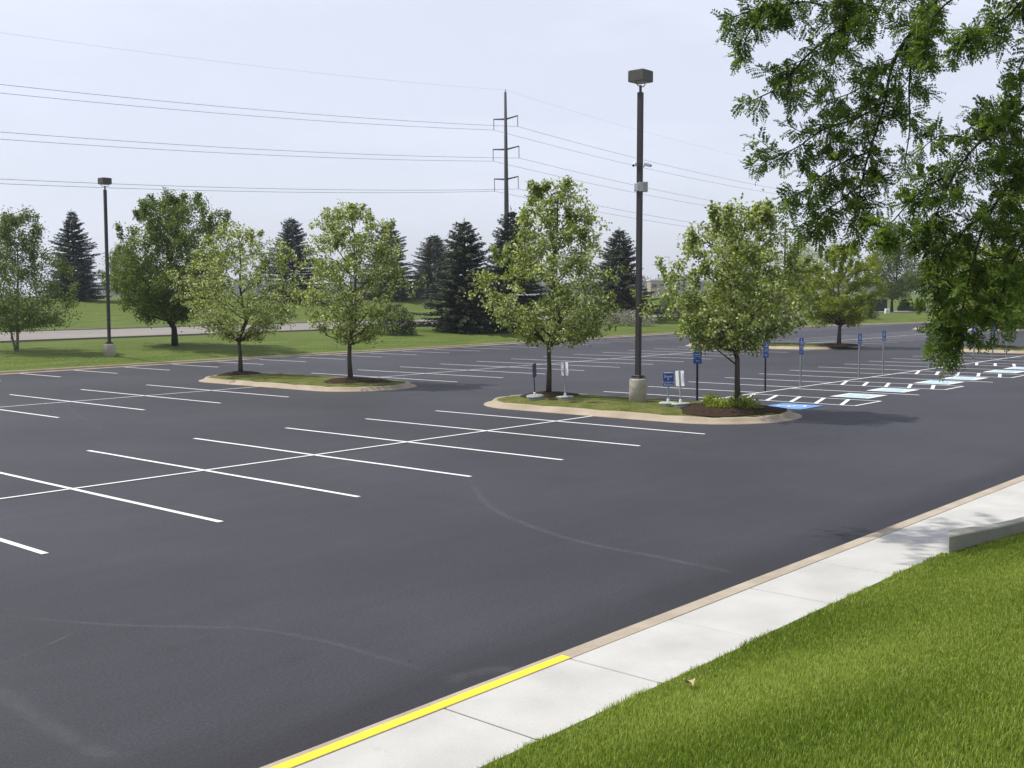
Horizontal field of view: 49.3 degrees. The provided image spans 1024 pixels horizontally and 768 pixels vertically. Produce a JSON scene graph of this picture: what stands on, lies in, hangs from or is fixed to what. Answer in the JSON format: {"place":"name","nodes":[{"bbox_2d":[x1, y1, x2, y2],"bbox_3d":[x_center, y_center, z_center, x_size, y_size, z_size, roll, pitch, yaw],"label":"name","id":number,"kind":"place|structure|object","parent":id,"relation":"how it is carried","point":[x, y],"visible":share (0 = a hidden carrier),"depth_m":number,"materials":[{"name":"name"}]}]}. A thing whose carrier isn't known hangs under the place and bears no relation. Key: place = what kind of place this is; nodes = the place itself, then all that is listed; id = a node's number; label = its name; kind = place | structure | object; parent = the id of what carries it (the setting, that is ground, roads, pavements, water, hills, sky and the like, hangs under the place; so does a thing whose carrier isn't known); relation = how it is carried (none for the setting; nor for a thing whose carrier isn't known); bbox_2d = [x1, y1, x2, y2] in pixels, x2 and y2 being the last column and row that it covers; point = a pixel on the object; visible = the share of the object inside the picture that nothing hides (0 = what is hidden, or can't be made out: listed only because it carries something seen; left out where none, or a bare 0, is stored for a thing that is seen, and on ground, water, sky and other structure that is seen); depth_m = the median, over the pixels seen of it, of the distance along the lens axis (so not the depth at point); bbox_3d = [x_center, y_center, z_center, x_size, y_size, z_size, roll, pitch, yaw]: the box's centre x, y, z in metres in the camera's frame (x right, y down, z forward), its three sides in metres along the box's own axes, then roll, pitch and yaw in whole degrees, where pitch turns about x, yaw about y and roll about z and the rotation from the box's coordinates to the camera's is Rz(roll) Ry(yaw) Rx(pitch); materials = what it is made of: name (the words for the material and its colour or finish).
{"place":"outdoors","nodes":[
{"label":"outdoors","id":0,"kind":"place"},
{"bbox_2d":[198,371,416,391],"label":"traffic island","id":1,"kind":"structure","parent":0,"point":[308,382],"depth_m":47.91,"materials":[{"name":"concrete"}]},
{"bbox_2d":[164,217,309,370],"bbox_3d":[-12.923,-4.131,53.004,7.097,7.475,6.641,3,6,42],"label":"young maple tree","id":2,"kind":"object","parent":1,"relation":"on","point":[230,333],"visible":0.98,"depth_m":52.55,"materials":[{"name":"green plant"}]},
{"bbox_2d":[285,199,426,377],"bbox_3d":[-6.730,-3.995,47.907,5.787,7.880,5.584,3,6,42],"label":"young maple tree","id":3,"kind":"object","parent":1,"relation":"on","point":[350,327],"visible":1,"depth_m":47.31,"materials":[{"name":"green plant"}]},
{"bbox_2d":[4,286,996,296],"bbox_3d":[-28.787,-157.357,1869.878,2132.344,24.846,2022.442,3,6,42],"label":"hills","id":4,"kind":"structure","parent":0,"point":[545,293],"depth_m":1307.98,"materials":[{"name":"green plant"}]},
{"bbox_2d":[0,308,1007,340],"bbox_3d":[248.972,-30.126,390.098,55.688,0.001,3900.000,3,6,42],"label":"road","id":5,"kind":"structure","parent":0,"point":[32,335],"depth_m":98.64,"materials":[{"name":"grey asphalt"}]},
{"bbox_2d":[0,310,893,331],"bbox_3d":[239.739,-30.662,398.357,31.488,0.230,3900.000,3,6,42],"label":"road kerb","id":6,"kind":"structure","parent":5,"relation":"on","point":[159,327],"depth_m":110.33,"materials":[{"name":"concrete"}]},
{"bbox_2d":[0,311,968,342],"bbox_3d":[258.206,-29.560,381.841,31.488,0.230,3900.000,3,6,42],"label":"road kerb","id":7,"kind":"structure","parent":5,"relation":"on","point":[7,341],"depth_m":83.86,"materials":[{"name":"concrete"}]},
{"bbox_2d":[0,292,1023,767],"bbox_3d":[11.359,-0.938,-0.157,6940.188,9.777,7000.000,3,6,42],"label":"ground","id":8,"kind":"structure","parent":0,"point":[72,352],"depth_m":79.07,"materials":[{"name":"green plant"}]},
{"bbox_2d":[0,204,84,350],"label":"birch tree","id":9,"kind":"object","parent":8,"relation":"on","point":[11,324],"visible":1,"depth_m":67.66,"materials":[{"name":"green plant"}]},
{"bbox_2d":[41,209,111,300],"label":"blue spruce","id":10,"kind":"object","parent":8,"relation":"on","point":[76,252],"visible":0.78,"depth_m":144.51,"materials":[{"name":"green plant"}]},
{"bbox_2d":[98,177,115,355],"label":"lamp post","id":11,"kind":"object","parent":8,"relation":"on","point":[109,349],"visible":0.97,"depth_m":66.61,"materials":[{"name":"metal"}]},
{"bbox_2d":[98,241,141,294],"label":"shade tree","id":12,"kind":"object","parent":8,"relation":"on","point":[118,248],"visible":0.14,"depth_m":149.12,"materials":[{"name":"green plant"}]},
{"bbox_2d":[94,186,244,345],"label":"shade tree","id":13,"kind":"object","parent":8,"relation":"on","point":[147,294],"visible":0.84,"depth_m":73.85,"materials":[{"name":"green plant"}]},
{"bbox_2d":[253,218,332,304],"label":"blue spruce","id":14,"kind":"object","parent":8,"relation":"on","point":[288,232],"visible":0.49,"depth_m":163.46,"materials":[{"name":"green plant"}]},
{"bbox_2d":[346,222,428,300],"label":"blue spruce","id":15,"kind":"object","parent":8,"relation":"on","point":[401,293],"visible":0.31,"depth_m":177.89,"materials":[{"name":"green plant"}]},
{"bbox_2d":[374,302,417,335],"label":"round shrub","id":16,"kind":"object","parent":8,"relation":"on","point":[405,327],"visible":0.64,"depth_m":91.68,"materials":[{"name":"green plant"}]},
{"bbox_2d":[403,233,451,298],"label":"green spruce","id":17,"kind":"object","parent":8,"relation":"on","point":[433,252],"visible":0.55,"depth_m":185.18,"materials":[{"name":"green plant"}]},
{"bbox_2d":[410,218,519,334],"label":"green spruce","id":18,"kind":"object","parent":8,"relation":"on","point":[471,318],"visible":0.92,"depth_m":97.26,"materials":[{"name":"green plant"}]},
{"bbox_2d":[43,272,929,296],"bbox_3d":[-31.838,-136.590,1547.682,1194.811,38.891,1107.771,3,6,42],"label":"wood","id":19,"kind":"object","parent":8,"relation":"on","point":[357,285],"visible":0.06,"depth_m":1307.45,"materials":[{"name":"green plant"}]},
{"bbox_2d":[493,89,519,290],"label":"transmission pylon","id":20,"kind":"object","parent":8,"relation":"on","point":[506,179],"visible":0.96,"depth_m":162.75,"materials":[{"name":"metal"}]},
{"bbox_2d":[0,183,848,243],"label":"overhead cable","id":21,"kind":"object","parent":20,"relation":"attached to","point":[322,192],"visible":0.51,"depth_m":141.10,"materials":[{"name":"grey metal"}]},
{"bbox_2d":[0,84,930,207],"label":"overhead cable","id":22,"kind":"object","parent":20,"relation":"attached to","point":[345,116],"visible":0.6,"depth_m":135.67,"materials":[{"name":"grey metal"}]},
{"bbox_2d":[3,93,944,209],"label":"overhead cable","id":23,"kind":"object","parent":20,"relation":"attached to","point":[346,122],"visible":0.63,"depth_m":140.61,"materials":[{"name":"grey metal"}]},
{"bbox_2d":[5,179,945,243],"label":"overhead cable","id":24,"kind":"object","parent":20,"relation":"attached to","point":[309,189],"visible":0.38,"depth_m":128.41,"materials":[{"name":"grey metal"}]},
{"bbox_2d":[2,139,949,226],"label":"overhead cable","id":25,"kind":"object","parent":20,"relation":"attached to","point":[303,156],"visible":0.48,"depth_m":136.10,"materials":[{"name":"grey metal"}]},
{"bbox_2d":[6,33,982,188],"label":"overhead cable","id":26,"kind":"object","parent":20,"relation":"attached to","point":[413,82],"visible":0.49,"depth_m":145.83,"materials":[{"name":"grey metal"}]},
{"bbox_2d":[4,132,1002,223],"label":"overhead cable","id":27,"kind":"object","parent":20,"relation":"attached to","point":[325,152],"visible":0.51,"depth_m":132.44,"materials":[{"name":"grey metal"}]},
{"bbox_2d":[0,322,1023,767],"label":"parking lot","id":28,"kind":"structure","parent":8,"relation":"on","point":[194,572],"depth_m":19.57,"materials":[{"name":"grey asphalt"}]},
{"bbox_2d":[0,320,1017,374],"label":"lot kerb","id":29,"kind":"structure","parent":28,"relation":"on","point":[185,361],"depth_m":72.84,"materials":[{"name":"concrete"}]},
{"bbox_2d":[260,475,1023,767],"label":"kerb","id":30,"kind":"structure","parent":28,"relation":"on","point":[333,745],"depth_m":11.32,"materials":[{"name":"concrete"}]},
{"bbox_2d":[484,391,801,424],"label":"traffic island","id":31,"kind":"structure","parent":28,"relation":"on","point":[652,409],"depth_m":34.97,"materials":[{"name":"plant"}]},
{"bbox_2d":[526,363,543,399],"bbox_3d":[0.769,-0.057,38.432,0.596,1.308,0.600,1,10,20],"label":"portable sign","id":32,"kind":"object","parent":31,"relation":"on","point":[534,396],"visible":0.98,"depth_m":38.36,"materials":[{"name":"metal"}]},
{"bbox_2d":[463,175,642,391],"bbox_3d":[1.451,-3.438,39.775,5.859,7.866,6.162,3,6,42],"label":"young maple tree","id":33,"kind":"object","parent":31,"relation":"on","point":[529,320],"visible":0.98,"depth_m":39.14,"materials":[{"name":"green plant"}]},
{"bbox_2d":[556,361,573,400],"bbox_3d":[1.800,-0.079,38.080,0.596,1.380,0.600,-4,3,-38],"label":"portable sign","id":34,"kind":"object","parent":31,"relation":"on","point":[564,369],"visible":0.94,"depth_m":38.03,"materials":[{"name":"metal"}]},
{"bbox_2d":[628,68,652,401],"bbox_3d":[4.187,-4.682,36.678,0.590,11.066,0.590,4,6,42],"label":"lamp post","id":35,"kind":"object","parent":31,"relation":"on","point":[638,380],"visible":0.94,"depth_m":36.63,"materials":[{"name":"metal"}]},
{"bbox_2d":[634,182,642,191],"bbox_3d":[4.138,-6.457,36.520,0.288,0.300,0.200,-1,4,0],"label":"equipment box","id":36,"kind":"object","parent":35,"relation":"attached to","point":[638,186],"visible":1,"depth_m":36.42,"materials":[{"name":"white plastic"}]},
{"bbox_2d":[643,182,647,191],"bbox_3d":[4.364,-6.461,36.535,0.160,0.320,0.209,-1,4,0],"label":"equipment box","id":37,"kind":"object","parent":35,"relation":"attached to","point":[645,186],"visible":1,"depth_m":36.44,"materials":[{"name":"metal"}]},
{"bbox_2d":[659,371,676,406],"bbox_3d":[4.976,0.183,35.506,0.600,1.192,0.596,-1,4,-6],"label":"portable sign","id":38,"kind":"object","parent":31,"relation":"on","point":[668,378],"visible":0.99,"depth_m":35.45,"materials":[{"name":"metal"}]},
{"bbox_2d":[671,370,689,407],"bbox_3d":[5.311,0.182,35.227,0.596,1.235,0.600,-4,1,-35],"label":"portable sign","id":39,"kind":"object","parent":31,"relation":"on","point":[680,378],"visible":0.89,"depth_m":35.19,"materials":[{"name":"metal"}]},
{"bbox_2d":[700,392,721,403],"bbox_3d":[6.351,0.526,35.325,0.856,0.587,0.861,-3,5,-32],"label":"bedding plant","id":40,"kind":"object","parent":31,"relation":"on","point":[706,399],"visible":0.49,"depth_m":35.29,"materials":[{"name":"green plant"}]},
{"bbox_2d":[704,397,734,407],"bbox_3d":[6.409,0.633,34.372,0.938,0.526,0.932,-1,4,-4],"label":"bedding plant","id":41,"kind":"object","parent":31,"relation":"on","point":[716,403],"visible":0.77,"depth_m":34.23,"materials":[{"name":"green plant"}]},
{"bbox_2d":[635,188,821,402],"bbox_3d":[6.747,-2.587,34.693,5.578,6.855,4.776,1,5,22],"label":"young maple tree","id":42,"kind":"object","parent":31,"relation":"on","point":[710,335],"visible":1,"depth_m":33.99,"materials":[{"name":"green plant"}]},
{"bbox_2d":[725,392,752,404],"bbox_3d":[7.133,0.539,35.181,0.911,0.571,0.926,0,4,4],"label":"bedding plant","id":43,"kind":"object","parent":31,"relation":"on","point":[732,400],"visible":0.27,"depth_m":35.20,"materials":[{"name":"green plant"}]},
{"bbox_2d":[732,394,763,408],"bbox_3d":[7.252,0.586,34.410,0.972,0.597,0.998,-1,4,-2],"label":"bedding plant","id":44,"kind":"object","parent":31,"relation":"on","point":[743,402],"visible":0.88,"depth_m":34.23,"materials":[{"name":"green plant"}]},
{"bbox_2d":[693,347,701,399],"bbox_3d":[6.642,-0.309,39.954,0.305,2.190,0.054,-1,4,-6],"label":"accessible parking sign","id":45,"kind":"object","parent":28,"relation":"on","point":[697,358],"visible":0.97,"depth_m":39.90,"materials":[{"name":"metal"}]},
{"bbox_2d":[763,341,768,391],"bbox_3d":[9.832,-0.596,43.227,0.305,2.190,0.054,-4,5,-34],"label":"accessible parking sign","id":46,"kind":"object","parent":28,"relation":"on","point":[765,355],"visible":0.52,"depth_m":43.22,"materials":[{"name":"metal"}]},
{"bbox_2d":[799,338,803,386],"bbox_3d":[11.750,-0.778,45.329,0.305,2.190,0.054,-4,6,-41],"label":"accessible parking sign","id":47,"kind":"object","parent":28,"relation":"on","point":[801,345],"visible":1,"depth_m":45.30,"materials":[{"name":"metal"}]},
{"bbox_2d":[858,334,861,378],"bbox_3d":[15.406,-1.133,49.423,0.305,2.190,0.054,-4,6,-41],"label":"accessible parking sign","id":48,"kind":"object","parent":28,"relation":"on","point":[859,339],"visible":1,"depth_m":49.42,"materials":[{"name":"metal"}]},
{"bbox_2d":[882,330,885,374],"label":"accessible parking sign","id":49,"kind":"object","parent":28,"relation":"on","point":[883,336],"visible":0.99,"depth_m":51.26,"materials":[{"name":"metal"}]},
{"bbox_2d":[972,327,976,362],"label":"accessible parking sign","id":50,"kind":"object","parent":28,"relation":"on","point":[974,346],"visible":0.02,"depth_m":59.88,"materials":[{"name":"metal"}]},
{"bbox_2d":[961,345,1023,353],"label":"traffic island","id":51,"kind":"structure","parent":28,"relation":"on","point":[999,349],"depth_m":70.12,"materials":[{"name":"concrete"}]},
{"bbox_2d":[939,242,1023,344],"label":"young maple tree","id":52,"kind":"object","parent":51,"relation":"on","point":[963,267],"visible":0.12,"depth_m":71.72,"materials":[{"name":"green plant"}]},
{"bbox_2d":[991,324,995,359],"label":"accessible parking sign","id":53,"kind":"object","parent":28,"relation":"on","point":[992,331],"visible":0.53,"depth_m":61.98,"materials":[{"name":"metal"}]},
{"bbox_2d":[481,206,551,331],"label":"green spruce","id":54,"kind":"object","parent":8,"relation":"on","point":[506,233],"visible":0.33,"depth_m":101.89,"materials":[{"name":"green plant"}]},
{"bbox_2d":[572,228,664,321],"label":"green spruce","id":55,"kind":"object","parent":8,"relation":"on","point":[614,255],"visible":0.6,"depth_m":123.61,"materials":[{"name":"green plant"}]},
{"bbox_2d":[587,308,656,325],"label":"flowering shrub","id":56,"kind":"object","parent":8,"relation":"on","point":[630,317],"visible":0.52,"depth_m":115.95,"materials":[{"name":"green plant"}]},
{"bbox_2d":[646,279,665,295],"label":"warehouse","id":57,"kind":"structure","parent":8,"relation":"on","point":[654,284],"depth_m":511.16,"materials":[{"name":"beige concrete"}]},
{"bbox_2d":[660,286,665,292],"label":"dock door","id":58,"kind":"structure","parent":57,"relation":"in","point":[661,287],"depth_m":511.08,"materials":[{"name":"grey metal"}]},
{"bbox_2d":[655,290,683,321],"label":"round shrub","id":59,"kind":"object","parent":8,"relation":"on","point":[666,307],"visible":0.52,"depth_m":127.24,"materials":[{"name":"green plant"}]},
{"bbox_2d":[671,281,694,293],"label":"warehouse","id":60,"kind":"structure","parent":8,"relation":"on","point":[681,286],"depth_m":599.78,"materials":[{"name":"grey glass"}]},
{"bbox_2d":[697,280,714,293],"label":"warehouse","id":61,"kind":"structure","parent":8,"relation":"on","point":[703,287],"depth_m":638.55,"materials":[{"name":"grey glass"}]},
{"bbox_2d":[753,308,804,320],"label":"flowering shrub","id":62,"kind":"object","parent":8,"relation":"on","point":[792,317],"visible":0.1,"depth_m":133.24,"materials":[{"name":"green plant"}]},
{"bbox_2d":[782,224,788,324],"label":"lamp post","id":63,"kind":"object","parent":8,"relation":"on","point":[784,264],"visible":0.16,"depth_m":128.22,"materials":[{"name":"metal"}]},
{"bbox_2d":[774,240,823,308],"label":"shade tree","id":64,"kind":"object","parent":8,"relation":"on","point":[807,250],"visible":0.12,"depth_m":182.74,"materials":[{"name":"green plant"}]},
{"bbox_2d":[803,304,880,318],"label":"clipped hedge","id":65,"kind":"object","parent":8,"relation":"on","point":[871,315],"visible":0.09,"depth_m":141.66,"materials":[{"name":"green plant"}]},
{"bbox_2d":[710,0,1023,381],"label":"honey locust tree","id":66,"kind":"object","parent":8,"relation":"on","point":[949,326],"visible":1,"depth_m":11.77,"materials":[{"name":"green plant"}]},
{"bbox_2d":[868,299,887,310],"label":"utility cabinet","id":67,"kind":"object","parent":8,"relation":"on","point":[882,306],"visible":0.33,"depth_m":170.58,"materials":[{"name":"metal"}]},
{"bbox_2d":[867,217,928,311],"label":"shade tree","id":68,"kind":"object","parent":8,"relation":"on","point":[899,289],"visible":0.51,"depth_m":160.57,"materials":[{"name":"green plant"}]},
{"bbox_2d":[897,301,910,310],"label":"round shrub","id":69,"kind":"object","parent":8,"relation":"on","point":[903,307],"visible":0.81,"depth_m":172.47,"materials":[{"name":"green plant"}]},
{"bbox_2d":[909,302,927,310],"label":"round shrub","id":70,"kind":"object","parent":8,"relation":"on","point":[914,309],"visible":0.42,"depth_m":167.24,"materials":[{"name":"green plant"}]},
{"bbox_2d":[928,234,979,307],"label":"shade tree","id":71,"kind":"object","parent":8,"relation":"on","point":[957,268],"visible":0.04,"depth_m":189.60,"materials":[{"name":"green plant"}]},
{"bbox_2d":[948,517,1023,551],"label":"wall","id":72,"kind":"structure","parent":8,"relation":"on","point":[961,538],"depth_m":15.84,"materials":[{"name":"concrete"}]},
{"bbox_2d":[0,0,1023,296],"label":"sky","id":73,"kind":"structure","parent":0,"point":[578,56],"materials":[{"name":"white"}]},
{"bbox_2d":[295,481,1023,767],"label":"sidewalk","id":74,"kind":"structure","parent":0,"point":[480,729],"depth_m":11.06,"materials":[{"name":"concrete"}]},
{"bbox_2d":[475,531,1023,767],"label":"grass","id":75,"kind":"structure","parent":0,"point":[858,625],"depth_m":9.00,"materials":[{"name":"green plant"}]},
{"bbox_2d":[684,678,694,684],"bbox_3d":[1.585,2.681,10.059,0.099,0.064,0.165,-5,6,-45],"label":"dry leaf","id":76,"kind":"object","parent":75,"relation":"on","point":[690,681],"visible":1,"depth_m":10.03,"materials":[{"name":"beige plant"}]},
{"bbox_2d":[685,342,860,349],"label":"traffic island","id":77,"kind":"structure","parent":0,"point":[809,346],"depth_m":76.89,"materials":[{"name":"concrete"}]},
{"bbox_2d":[703,242,819,323],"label":"young maple tree","id":78,"kind":"object","parent":77,"relation":"on","point":[766,280],"visible":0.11,"depth_m":81.14,"materials":[{"name":"green plant"}]},
{"bbox_2d":[788,241,889,342],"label":"young maple tree","id":79,"kind":"object","parent":77,"relation":"on","point":[832,307],"visible":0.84,"depth_m":76.03,"materials":[{"name":"green plant"}]},
{"bbox_2d":[914,327,1023,330],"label":"traffic island","id":80,"kind":"structure","parent":0,"point":[1022,328],"depth_m":109.57,"materials":[{"name":"concrete"}]}
]}

